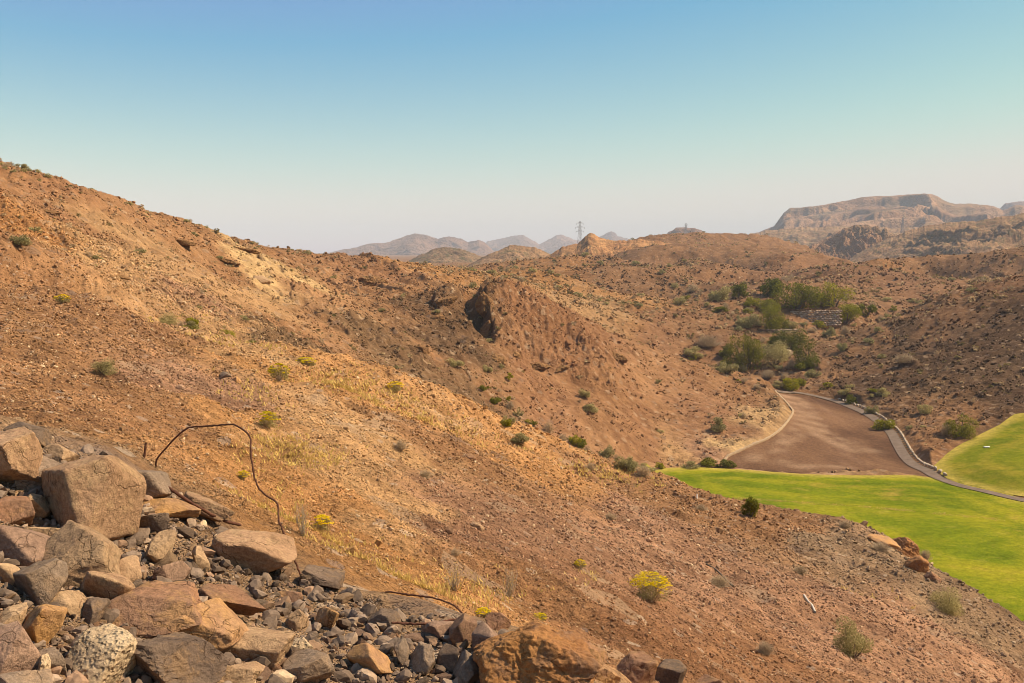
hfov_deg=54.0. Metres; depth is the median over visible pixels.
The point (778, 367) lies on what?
scrub bush
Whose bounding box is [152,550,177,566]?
loose stone
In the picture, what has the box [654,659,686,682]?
stone
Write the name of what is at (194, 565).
loose stone
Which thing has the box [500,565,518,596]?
dry shrub
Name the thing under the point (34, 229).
scrub bush
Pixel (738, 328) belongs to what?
scrub bush
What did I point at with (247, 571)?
loose stone
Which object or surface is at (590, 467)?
dry shrub
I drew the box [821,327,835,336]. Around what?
dry shrub
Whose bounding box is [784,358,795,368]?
dry shrub
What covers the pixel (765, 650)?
dry shrub
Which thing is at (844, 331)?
dry shrub
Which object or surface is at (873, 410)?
dry shrub
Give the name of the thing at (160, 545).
stone
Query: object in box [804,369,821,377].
green shrub
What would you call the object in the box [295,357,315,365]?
flowering shrub
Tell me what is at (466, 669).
stone
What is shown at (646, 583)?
flowering shrub
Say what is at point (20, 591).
loose stone
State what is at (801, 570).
dry shrub
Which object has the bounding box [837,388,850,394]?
scrub bush
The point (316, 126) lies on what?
sky
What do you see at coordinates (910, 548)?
rock outcrop
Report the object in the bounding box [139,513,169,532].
stone
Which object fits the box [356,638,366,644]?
loose stone
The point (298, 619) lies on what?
stone
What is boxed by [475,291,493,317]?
rock outcrop
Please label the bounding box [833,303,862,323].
green tree
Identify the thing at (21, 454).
boulder
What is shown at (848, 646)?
green shrub
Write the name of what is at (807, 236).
hill
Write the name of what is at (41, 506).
stone
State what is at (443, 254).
hill
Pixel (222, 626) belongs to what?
boulder
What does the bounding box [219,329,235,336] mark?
green shrub
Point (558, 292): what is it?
scree
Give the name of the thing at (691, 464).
dry shrub
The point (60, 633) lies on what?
loose stone
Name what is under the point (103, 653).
boulder
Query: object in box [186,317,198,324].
green shrub
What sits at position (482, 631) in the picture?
stone
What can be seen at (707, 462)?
green shrub
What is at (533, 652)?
boulder
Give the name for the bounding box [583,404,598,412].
dry shrub
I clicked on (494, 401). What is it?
scrub bush
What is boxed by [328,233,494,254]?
mountain
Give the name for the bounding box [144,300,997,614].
dry grass
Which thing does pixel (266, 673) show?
loose stone
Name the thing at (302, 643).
stone
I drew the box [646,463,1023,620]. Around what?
fairway
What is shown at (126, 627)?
loose stone
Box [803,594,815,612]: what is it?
dead branch
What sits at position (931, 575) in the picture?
stone
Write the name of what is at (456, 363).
dry shrub
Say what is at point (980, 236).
hill
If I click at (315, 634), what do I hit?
loose stone
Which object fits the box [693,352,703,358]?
scrub bush
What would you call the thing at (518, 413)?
scrub bush
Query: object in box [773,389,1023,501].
path
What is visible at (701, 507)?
dry shrub
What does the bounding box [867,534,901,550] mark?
rock outcrop
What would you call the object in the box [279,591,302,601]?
stone
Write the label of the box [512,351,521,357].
rock outcrop
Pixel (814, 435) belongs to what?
dirt clearing
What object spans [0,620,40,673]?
boulder
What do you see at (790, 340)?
green tree
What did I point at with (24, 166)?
dry shrub
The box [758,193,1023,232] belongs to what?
mesa
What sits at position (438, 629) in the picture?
stone
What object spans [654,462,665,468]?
green shrub
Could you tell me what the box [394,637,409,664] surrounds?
stone
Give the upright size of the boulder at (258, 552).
0.258 m
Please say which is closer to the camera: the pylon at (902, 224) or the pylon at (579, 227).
the pylon at (579, 227)
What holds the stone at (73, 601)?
on the ground at (676, 427)
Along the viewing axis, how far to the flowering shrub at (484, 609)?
7.62 m
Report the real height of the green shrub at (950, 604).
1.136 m
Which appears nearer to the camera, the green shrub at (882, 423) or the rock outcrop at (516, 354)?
the rock outcrop at (516, 354)
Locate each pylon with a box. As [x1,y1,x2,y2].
[575,221,581,242]
[900,218,905,232]
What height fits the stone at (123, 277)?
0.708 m
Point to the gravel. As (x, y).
(270, 617)
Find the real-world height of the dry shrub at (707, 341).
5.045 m
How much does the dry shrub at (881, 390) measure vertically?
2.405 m
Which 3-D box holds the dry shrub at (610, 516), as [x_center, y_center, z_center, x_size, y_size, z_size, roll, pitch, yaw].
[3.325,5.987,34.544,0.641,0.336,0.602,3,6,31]
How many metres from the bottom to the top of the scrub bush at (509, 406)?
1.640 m
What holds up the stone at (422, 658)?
on the ground at (676, 427)
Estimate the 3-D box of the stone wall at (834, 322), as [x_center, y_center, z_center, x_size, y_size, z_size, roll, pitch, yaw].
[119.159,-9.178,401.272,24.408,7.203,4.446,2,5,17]
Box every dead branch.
[706,563,732,585]
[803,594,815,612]
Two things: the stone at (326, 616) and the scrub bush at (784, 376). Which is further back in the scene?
the scrub bush at (784, 376)
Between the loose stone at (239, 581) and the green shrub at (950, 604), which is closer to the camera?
the loose stone at (239, 581)
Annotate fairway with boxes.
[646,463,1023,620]
[934,413,1023,495]
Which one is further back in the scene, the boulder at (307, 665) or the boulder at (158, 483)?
the boulder at (158, 483)
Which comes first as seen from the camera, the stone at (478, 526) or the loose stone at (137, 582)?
the loose stone at (137, 582)
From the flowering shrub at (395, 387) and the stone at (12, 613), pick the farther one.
the flowering shrub at (395, 387)
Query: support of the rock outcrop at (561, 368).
on the ground at (676, 427)
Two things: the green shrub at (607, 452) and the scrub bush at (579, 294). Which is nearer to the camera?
the green shrub at (607, 452)
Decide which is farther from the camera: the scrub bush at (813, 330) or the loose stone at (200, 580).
the scrub bush at (813, 330)
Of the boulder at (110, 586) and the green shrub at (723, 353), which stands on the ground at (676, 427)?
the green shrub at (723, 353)
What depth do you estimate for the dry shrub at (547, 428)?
176.85 m
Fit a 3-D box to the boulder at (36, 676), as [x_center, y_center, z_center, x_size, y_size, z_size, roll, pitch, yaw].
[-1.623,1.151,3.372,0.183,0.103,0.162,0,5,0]
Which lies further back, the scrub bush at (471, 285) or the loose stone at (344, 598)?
the scrub bush at (471, 285)
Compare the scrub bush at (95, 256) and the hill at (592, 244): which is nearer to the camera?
the scrub bush at (95, 256)
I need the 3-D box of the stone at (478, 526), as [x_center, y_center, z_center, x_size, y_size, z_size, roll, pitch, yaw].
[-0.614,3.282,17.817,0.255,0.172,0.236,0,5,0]
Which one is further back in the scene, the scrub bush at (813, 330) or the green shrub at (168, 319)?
the scrub bush at (813, 330)
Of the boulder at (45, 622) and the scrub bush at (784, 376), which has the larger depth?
the scrub bush at (784, 376)
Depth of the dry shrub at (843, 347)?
319.11 m
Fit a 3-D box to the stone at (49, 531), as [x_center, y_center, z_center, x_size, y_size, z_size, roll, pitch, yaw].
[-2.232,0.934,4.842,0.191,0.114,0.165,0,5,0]
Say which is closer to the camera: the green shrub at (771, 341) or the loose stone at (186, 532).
the loose stone at (186, 532)
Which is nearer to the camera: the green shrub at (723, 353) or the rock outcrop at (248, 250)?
the rock outcrop at (248, 250)
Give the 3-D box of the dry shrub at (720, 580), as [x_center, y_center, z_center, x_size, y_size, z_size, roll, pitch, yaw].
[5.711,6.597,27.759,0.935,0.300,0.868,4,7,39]
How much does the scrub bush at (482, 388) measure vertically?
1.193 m
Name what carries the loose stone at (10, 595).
on the ground at (676, 427)
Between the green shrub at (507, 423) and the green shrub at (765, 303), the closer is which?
the green shrub at (507, 423)
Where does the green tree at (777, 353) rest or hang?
on the ground at (676, 427)
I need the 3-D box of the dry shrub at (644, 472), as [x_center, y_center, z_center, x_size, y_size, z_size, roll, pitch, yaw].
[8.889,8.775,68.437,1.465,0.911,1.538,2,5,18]
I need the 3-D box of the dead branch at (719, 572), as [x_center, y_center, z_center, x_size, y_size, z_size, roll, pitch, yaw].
[6.304,7.014,30.036,0.300,0.363,2.657,0,5,-6]
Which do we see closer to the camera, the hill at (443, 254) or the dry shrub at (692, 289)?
the dry shrub at (692, 289)
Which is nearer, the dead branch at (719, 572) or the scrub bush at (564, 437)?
the dead branch at (719, 572)
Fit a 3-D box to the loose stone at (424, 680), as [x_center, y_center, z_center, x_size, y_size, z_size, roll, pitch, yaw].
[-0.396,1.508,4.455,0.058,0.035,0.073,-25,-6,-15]
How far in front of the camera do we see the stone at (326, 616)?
4.96 m
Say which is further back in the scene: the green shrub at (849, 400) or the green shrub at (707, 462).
the green shrub at (849, 400)
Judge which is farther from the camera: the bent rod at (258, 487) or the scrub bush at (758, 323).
the scrub bush at (758, 323)
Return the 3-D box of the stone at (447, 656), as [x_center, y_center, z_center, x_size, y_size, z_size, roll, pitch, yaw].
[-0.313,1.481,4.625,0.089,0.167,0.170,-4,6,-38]
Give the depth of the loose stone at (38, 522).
4.94 m
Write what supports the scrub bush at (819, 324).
on the ground at (676, 427)
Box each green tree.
[721,334,765,369]
[731,283,748,297]
[758,304,789,329]
[760,277,781,295]
[760,339,790,367]
[767,282,825,309]
[772,327,808,349]
[791,337,820,367]
[814,281,855,306]
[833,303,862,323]
[856,303,876,317]
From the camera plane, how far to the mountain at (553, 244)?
9036.36 m
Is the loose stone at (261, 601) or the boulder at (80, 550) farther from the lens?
the loose stone at (261, 601)
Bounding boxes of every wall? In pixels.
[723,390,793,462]
[766,329,798,332]
[790,310,841,326]
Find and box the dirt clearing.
[727,393,927,475]
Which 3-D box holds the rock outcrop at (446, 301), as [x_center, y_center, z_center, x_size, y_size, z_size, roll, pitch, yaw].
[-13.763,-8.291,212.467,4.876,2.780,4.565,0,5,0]
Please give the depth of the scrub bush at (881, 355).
297.84 m
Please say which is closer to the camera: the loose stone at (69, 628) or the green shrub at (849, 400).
the loose stone at (69, 628)
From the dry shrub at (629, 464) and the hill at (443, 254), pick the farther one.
the hill at (443, 254)
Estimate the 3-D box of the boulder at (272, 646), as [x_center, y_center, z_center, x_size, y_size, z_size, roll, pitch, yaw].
[-1.094,1.312,4.293,0.313,0.187,0.227,0,5,0]
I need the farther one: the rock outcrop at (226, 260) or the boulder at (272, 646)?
the rock outcrop at (226, 260)
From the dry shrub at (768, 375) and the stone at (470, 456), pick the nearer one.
the stone at (470, 456)
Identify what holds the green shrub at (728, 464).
on the ground at (676, 427)
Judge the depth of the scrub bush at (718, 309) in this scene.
396.29 m
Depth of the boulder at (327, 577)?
5.56 m
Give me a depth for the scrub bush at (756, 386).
249.97 m
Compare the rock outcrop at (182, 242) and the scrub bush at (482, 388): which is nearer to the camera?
the rock outcrop at (182, 242)
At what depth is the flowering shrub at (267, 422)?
18.08 m
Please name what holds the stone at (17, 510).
on the ground at (676, 427)
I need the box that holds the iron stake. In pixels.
[143,443,146,457]
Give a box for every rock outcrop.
[175,238,195,245]
[216,256,240,264]
[235,247,259,253]
[358,275,387,285]
[431,313,444,320]
[435,296,457,306]
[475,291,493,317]
[480,320,491,336]
[491,353,505,365]
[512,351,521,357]
[531,362,551,370]
[555,365,569,371]
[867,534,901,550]
[892,537,919,557]
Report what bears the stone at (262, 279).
on the ground at (676, 427)
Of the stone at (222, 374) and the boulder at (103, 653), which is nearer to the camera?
the boulder at (103, 653)
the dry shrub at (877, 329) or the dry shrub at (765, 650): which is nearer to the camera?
the dry shrub at (765, 650)
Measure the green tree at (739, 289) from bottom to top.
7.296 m
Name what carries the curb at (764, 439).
on the ground at (676, 427)
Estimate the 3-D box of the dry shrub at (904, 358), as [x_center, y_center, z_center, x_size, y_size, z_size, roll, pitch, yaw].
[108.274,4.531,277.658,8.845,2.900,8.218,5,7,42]
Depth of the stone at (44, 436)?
5.80 m
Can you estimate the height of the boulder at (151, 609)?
0.236 m
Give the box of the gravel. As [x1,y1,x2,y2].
[0,422,508,682]
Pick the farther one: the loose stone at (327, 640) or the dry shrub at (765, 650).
the dry shrub at (765, 650)
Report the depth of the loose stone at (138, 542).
5.14 m
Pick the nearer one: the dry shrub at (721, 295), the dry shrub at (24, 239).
the dry shrub at (24, 239)
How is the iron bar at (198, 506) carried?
on the boulder at (220, 512)
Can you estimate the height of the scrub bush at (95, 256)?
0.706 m
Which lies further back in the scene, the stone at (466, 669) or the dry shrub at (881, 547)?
the dry shrub at (881, 547)
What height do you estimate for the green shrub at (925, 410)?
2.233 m
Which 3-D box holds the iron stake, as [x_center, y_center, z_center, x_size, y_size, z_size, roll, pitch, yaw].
[-2.525,0.831,6.896,0.050,0.270,0.020,-2,5,-19]
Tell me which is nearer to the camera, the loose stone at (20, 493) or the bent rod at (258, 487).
the loose stone at (20, 493)
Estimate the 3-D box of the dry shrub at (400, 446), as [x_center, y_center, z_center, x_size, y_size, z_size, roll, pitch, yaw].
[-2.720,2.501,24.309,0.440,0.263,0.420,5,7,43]
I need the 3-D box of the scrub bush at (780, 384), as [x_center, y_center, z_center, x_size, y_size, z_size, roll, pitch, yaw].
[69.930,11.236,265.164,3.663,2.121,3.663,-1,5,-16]
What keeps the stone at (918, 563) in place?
on the ground at (676, 427)
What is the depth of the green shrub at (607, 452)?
178.94 m
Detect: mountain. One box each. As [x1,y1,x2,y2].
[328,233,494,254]
[486,231,629,253]
[667,227,713,233]
[1000,201,1023,209]
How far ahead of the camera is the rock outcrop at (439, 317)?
201.10 m
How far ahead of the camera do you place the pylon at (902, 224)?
1899.46 m
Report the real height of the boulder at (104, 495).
0.533 m
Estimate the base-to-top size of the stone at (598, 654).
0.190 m
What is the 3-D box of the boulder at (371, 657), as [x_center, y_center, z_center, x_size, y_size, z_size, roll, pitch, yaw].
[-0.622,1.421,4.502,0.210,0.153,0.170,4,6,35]
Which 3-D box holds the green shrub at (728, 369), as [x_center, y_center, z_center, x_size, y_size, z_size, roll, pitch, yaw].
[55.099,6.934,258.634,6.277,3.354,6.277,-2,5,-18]
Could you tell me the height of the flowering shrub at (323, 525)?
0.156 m
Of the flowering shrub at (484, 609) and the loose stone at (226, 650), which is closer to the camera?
the loose stone at (226, 650)
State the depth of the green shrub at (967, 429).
200.69 m
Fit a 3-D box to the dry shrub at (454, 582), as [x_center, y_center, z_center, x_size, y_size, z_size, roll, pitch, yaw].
[-0.500,2.033,8.611,0.202,0.257,0.268,-2,6,-26]
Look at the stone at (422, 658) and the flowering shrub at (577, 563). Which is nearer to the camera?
the stone at (422, 658)
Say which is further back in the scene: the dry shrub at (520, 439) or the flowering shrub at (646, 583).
the dry shrub at (520, 439)
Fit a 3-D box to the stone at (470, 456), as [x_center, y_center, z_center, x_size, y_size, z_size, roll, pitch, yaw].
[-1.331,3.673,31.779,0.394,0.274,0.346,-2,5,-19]
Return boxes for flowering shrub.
[54,294,70,303]
[236,470,248,478]
[256,411,280,427]
[267,363,289,380]
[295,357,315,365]
[311,514,333,530]
[386,381,403,391]
[475,607,490,617]
[534,612,546,620]
[573,559,585,568]
[627,571,672,602]
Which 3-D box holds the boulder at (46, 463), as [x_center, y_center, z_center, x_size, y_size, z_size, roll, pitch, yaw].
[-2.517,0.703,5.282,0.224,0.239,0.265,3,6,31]
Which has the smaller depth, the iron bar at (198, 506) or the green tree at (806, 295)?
the iron bar at (198, 506)
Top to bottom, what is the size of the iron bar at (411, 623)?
0.075 m
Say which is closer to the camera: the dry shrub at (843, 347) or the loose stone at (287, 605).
the loose stone at (287, 605)
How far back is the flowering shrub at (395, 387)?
59.68 m
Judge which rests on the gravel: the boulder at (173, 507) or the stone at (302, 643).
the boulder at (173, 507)
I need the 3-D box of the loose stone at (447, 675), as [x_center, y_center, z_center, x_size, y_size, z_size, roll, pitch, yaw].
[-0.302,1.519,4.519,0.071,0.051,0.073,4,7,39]
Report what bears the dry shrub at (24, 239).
on the ground at (676, 427)
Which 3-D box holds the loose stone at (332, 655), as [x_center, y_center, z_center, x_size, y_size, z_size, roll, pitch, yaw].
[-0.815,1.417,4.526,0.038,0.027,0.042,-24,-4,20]
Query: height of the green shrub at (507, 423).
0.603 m
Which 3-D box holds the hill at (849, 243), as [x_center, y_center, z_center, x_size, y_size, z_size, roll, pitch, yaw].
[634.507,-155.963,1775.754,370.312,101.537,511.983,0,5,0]
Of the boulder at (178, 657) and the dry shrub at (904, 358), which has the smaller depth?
the boulder at (178, 657)
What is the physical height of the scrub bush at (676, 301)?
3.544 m
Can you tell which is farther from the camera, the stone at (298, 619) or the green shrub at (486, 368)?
the green shrub at (486, 368)
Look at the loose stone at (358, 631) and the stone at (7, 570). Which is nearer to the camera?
the stone at (7, 570)
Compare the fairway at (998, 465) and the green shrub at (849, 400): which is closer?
the fairway at (998, 465)
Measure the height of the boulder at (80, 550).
0.318 m
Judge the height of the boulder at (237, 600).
0.156 m
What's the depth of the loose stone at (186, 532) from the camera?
5.51 m
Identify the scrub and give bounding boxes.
[15,166,1023,459]
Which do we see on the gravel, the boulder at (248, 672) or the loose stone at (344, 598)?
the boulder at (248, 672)
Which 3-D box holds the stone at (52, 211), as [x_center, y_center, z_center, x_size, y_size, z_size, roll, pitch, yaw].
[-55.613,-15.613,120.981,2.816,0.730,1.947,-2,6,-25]
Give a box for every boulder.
[0,427,42,482]
[0,525,49,566]
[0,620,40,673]
[0,669,52,682]
[13,558,67,604]
[14,456,60,490]
[22,604,67,644]
[41,455,146,540]
[42,520,120,589]
[66,623,137,682]
[80,571,134,599]
[108,580,201,638]
[134,632,230,682]
[137,470,171,498]
[142,498,200,517]
[171,598,248,650]
[182,491,234,521]
[198,583,265,615]
[211,529,296,575]
[217,661,264,682]
[231,627,295,668]
[282,648,334,682]
[299,565,345,589]
[346,643,392,673]
[472,621,599,682]
[616,651,658,682]
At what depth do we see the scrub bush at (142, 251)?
122.35 m
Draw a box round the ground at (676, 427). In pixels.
[0,161,1023,682]
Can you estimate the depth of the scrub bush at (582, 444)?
177.69 m
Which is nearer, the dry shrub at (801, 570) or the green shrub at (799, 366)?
the dry shrub at (801, 570)
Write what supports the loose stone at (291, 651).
on the ground at (676, 427)
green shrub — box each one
[159,312,178,324]
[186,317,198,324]
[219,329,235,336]
[482,365,492,371]
[500,419,511,426]
[502,415,515,424]
[505,373,513,380]
[569,434,581,446]
[598,445,614,458]
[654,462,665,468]
[700,457,720,467]
[716,362,738,374]
[718,343,732,356]
[720,459,736,468]
[734,361,746,371]
[740,495,759,516]
[744,296,759,305]
[755,298,781,310]
[767,337,779,346]
[782,378,799,390]
[794,360,815,370]
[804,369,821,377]
[832,615,873,657]
[844,394,856,403]
[871,418,896,429]
[917,404,932,413]
[928,586,965,617]
[943,413,980,439]
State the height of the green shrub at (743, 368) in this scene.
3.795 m
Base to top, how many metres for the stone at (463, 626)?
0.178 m
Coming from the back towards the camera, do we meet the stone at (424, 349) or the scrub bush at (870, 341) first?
the scrub bush at (870, 341)
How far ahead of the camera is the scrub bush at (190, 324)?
84.58 m
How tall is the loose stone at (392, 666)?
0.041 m
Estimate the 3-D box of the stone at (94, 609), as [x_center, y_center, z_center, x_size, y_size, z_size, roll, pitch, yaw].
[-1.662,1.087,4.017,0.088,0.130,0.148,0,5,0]
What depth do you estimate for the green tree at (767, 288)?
418.14 m
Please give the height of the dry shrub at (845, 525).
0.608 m
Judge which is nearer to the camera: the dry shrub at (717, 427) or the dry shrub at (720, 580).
the dry shrub at (720, 580)
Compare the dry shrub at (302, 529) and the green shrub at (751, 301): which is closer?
the dry shrub at (302, 529)
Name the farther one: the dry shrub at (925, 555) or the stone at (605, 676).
the dry shrub at (925, 555)
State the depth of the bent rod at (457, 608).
5.85 m
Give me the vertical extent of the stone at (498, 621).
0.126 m
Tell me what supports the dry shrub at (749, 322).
on the ground at (676, 427)
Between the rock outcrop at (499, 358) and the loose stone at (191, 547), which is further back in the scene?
the rock outcrop at (499, 358)
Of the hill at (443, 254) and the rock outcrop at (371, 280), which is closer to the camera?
the rock outcrop at (371, 280)
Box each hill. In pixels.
[408,247,481,262]
[468,245,549,266]
[543,233,668,257]
[750,226,917,245]
[808,225,896,259]
[850,213,1023,261]
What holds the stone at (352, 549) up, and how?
on the ground at (676, 427)
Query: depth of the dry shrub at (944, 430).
201.66 m
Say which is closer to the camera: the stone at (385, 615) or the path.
the stone at (385, 615)
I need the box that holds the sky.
[0,0,1023,252]
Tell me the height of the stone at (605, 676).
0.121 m
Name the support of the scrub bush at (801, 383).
on the ground at (676, 427)
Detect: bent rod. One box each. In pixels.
[155,424,300,574]
[384,591,462,612]
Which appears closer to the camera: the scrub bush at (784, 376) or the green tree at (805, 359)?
the scrub bush at (784, 376)
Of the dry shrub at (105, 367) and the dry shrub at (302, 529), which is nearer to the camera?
the dry shrub at (302, 529)
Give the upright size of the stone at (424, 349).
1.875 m
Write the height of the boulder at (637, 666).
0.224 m
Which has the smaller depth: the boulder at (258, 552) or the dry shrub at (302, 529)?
the boulder at (258, 552)
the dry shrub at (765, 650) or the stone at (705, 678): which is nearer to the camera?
the stone at (705, 678)
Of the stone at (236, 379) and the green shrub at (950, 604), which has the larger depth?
the green shrub at (950, 604)
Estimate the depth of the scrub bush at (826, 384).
270.63 m
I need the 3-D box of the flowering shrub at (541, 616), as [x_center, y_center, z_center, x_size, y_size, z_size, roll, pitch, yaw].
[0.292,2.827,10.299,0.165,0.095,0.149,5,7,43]
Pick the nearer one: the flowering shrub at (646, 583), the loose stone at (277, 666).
the loose stone at (277, 666)
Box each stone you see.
[0,496,34,525]
[0,563,19,585]
[0,602,27,625]
[3,421,51,446]
[4,593,15,598]
[17,588,23,594]
[18,491,28,495]
[24,527,59,536]
[27,493,51,518]
[32,519,45,525]
[35,646,66,674]
[37,653,50,669]
[42,444,79,461]
[43,209,62,214]
[50,590,87,618]
[57,631,67,635]
[63,626,73,631]
[82,597,110,624]
[117,274,129,279]
[119,555,141,582]
[121,625,130,630]
[125,537,143,545]
[133,579,143,587]
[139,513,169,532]
[146,529,176,562]
[151,561,190,580]
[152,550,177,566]
[169,527,193,537]
[187,543,196,550]
[191,561,198,567]
[192,545,209,570]
[197,577,204,583]
[219,371,230,378]
[221,647,230,653]
[232,376,241,383]
[233,578,242,584]
[243,568,251,575]
[253,275,270,283]
[256,599,266,604]
[260,664,271,681]
[270,663,281,671]
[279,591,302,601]
[282,601,291,613]
[286,646,303,657]
[287,609,308,631]
[291,637,312,648]
[308,613,316,619]
[308,631,318,637]
[315,606,338,627]
[323,637,331,643]
[328,653,336,659]
[333,592,353,603]
[346,545,359,555]
[354,628,364,636]
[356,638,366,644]
[367,608,402,630]
[390,662,394,671]
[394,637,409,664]
[404,633,425,641]
[410,644,434,673]
[415,344,428,353]
[416,677,428,682]
[422,620,453,638]
[435,643,458,673]
[435,672,453,682]
[449,613,476,648]
[453,650,479,682]
[455,640,466,648]
[465,453,475,460]
[470,521,484,531]
[471,621,497,651]
[485,612,510,630]
[585,641,606,668]
[595,669,620,682]
[612,352,627,362]
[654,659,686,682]
[696,674,724,682]
[903,555,929,572]
[924,571,941,582]
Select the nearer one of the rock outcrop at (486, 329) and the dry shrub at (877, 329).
the rock outcrop at (486, 329)
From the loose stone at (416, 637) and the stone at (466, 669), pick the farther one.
the loose stone at (416, 637)
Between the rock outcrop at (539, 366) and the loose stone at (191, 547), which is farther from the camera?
the rock outcrop at (539, 366)
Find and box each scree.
[0,160,1023,486]
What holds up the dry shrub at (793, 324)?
on the ground at (676, 427)
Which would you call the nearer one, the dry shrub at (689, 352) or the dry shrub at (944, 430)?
the dry shrub at (944, 430)
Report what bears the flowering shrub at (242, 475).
on the ground at (676, 427)
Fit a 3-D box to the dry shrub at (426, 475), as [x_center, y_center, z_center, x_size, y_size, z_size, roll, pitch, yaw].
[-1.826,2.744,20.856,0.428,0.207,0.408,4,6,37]
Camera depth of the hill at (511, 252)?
1030.90 m
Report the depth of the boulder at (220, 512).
5.97 m
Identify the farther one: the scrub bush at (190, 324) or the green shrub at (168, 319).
the scrub bush at (190, 324)
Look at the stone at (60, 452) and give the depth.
5.71 m
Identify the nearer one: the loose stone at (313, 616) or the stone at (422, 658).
the stone at (422, 658)
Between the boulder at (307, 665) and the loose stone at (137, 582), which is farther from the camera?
the loose stone at (137, 582)
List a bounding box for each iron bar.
[168,486,240,525]
[391,618,456,624]
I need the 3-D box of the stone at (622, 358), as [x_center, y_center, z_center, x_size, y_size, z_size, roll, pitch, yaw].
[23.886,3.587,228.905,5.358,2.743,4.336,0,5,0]
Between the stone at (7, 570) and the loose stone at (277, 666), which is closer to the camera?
the stone at (7, 570)
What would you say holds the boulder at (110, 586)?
on the gravel
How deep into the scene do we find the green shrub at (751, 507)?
61.05 m
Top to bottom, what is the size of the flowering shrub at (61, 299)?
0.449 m
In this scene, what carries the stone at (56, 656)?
on the ground at (676, 427)
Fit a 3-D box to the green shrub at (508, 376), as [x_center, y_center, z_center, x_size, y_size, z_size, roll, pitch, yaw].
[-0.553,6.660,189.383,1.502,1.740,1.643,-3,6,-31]
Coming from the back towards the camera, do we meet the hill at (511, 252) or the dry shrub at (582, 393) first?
the hill at (511, 252)
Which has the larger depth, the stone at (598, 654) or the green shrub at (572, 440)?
the green shrub at (572, 440)
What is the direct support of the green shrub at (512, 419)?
on the ground at (676, 427)
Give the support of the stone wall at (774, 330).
on the ground at (676, 427)
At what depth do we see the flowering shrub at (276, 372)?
30.51 m
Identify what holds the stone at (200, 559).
on the ground at (676, 427)
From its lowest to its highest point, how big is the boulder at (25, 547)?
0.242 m
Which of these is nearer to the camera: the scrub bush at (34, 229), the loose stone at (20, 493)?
the loose stone at (20, 493)
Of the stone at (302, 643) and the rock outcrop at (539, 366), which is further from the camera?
the rock outcrop at (539, 366)
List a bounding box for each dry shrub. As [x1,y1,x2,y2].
[8,235,32,245]
[13,163,28,168]
[91,357,119,374]
[294,494,310,536]
[392,439,408,449]
[418,469,432,478]
[442,561,465,590]
[446,358,464,366]
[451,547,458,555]
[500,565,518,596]
[509,432,528,443]
[541,420,554,432]
[578,389,590,397]
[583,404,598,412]
[584,462,597,470]
[604,512,617,520]
[613,455,638,471]
[634,465,651,476]
[683,345,699,355]
[683,461,700,468]
[685,283,698,292]
[692,334,723,347]
[694,504,707,510]
[706,575,731,587]
[707,285,730,300]
[710,416,726,431]
[734,313,760,327]
[754,640,774,656]
[758,367,775,378]
[783,321,798,328]
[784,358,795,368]
[792,564,809,574]
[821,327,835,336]
[836,343,847,350]
[837,325,852,334]
[837,520,852,529]
[864,405,879,413]
[869,541,891,552]
[873,327,882,332]
[876,387,890,396]
[893,353,917,362]
[919,549,931,560]
[938,424,952,435]
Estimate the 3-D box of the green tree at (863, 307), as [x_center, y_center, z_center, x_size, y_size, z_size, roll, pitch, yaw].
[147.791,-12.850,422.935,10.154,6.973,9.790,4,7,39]
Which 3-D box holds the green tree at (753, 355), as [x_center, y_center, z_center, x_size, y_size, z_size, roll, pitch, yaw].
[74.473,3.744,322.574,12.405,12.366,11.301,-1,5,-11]
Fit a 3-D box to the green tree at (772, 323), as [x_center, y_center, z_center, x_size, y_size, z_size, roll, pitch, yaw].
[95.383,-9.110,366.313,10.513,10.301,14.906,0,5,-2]
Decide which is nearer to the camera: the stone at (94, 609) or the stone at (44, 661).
the stone at (44, 661)
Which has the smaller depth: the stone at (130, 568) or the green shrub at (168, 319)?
the stone at (130, 568)
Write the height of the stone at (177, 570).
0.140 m
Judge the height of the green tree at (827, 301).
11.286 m
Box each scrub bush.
[28,226,41,232]
[92,254,102,259]
[134,248,146,253]
[185,320,197,328]
[469,282,476,287]
[478,385,486,391]
[490,397,500,403]
[505,401,515,409]
[513,409,523,416]
[558,432,566,440]
[573,291,583,296]
[575,438,586,447]
[673,297,685,304]
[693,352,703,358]
[712,306,729,312]
[734,326,743,330]
[752,384,762,389]
[754,321,763,326]
[772,380,784,387]
[774,364,783,370]
[778,372,787,379]
[793,378,805,385]
[807,327,817,332]
[812,320,826,327]
[823,382,832,387]
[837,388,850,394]
[862,337,874,343]
[877,353,886,357]
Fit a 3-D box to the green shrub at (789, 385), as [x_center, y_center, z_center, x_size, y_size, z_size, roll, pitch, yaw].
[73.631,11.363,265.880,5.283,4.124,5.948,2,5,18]
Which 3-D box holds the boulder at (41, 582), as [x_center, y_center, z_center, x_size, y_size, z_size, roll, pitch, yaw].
[-1.847,0.962,3.986,0.209,0.197,0.186,-5,7,-44]

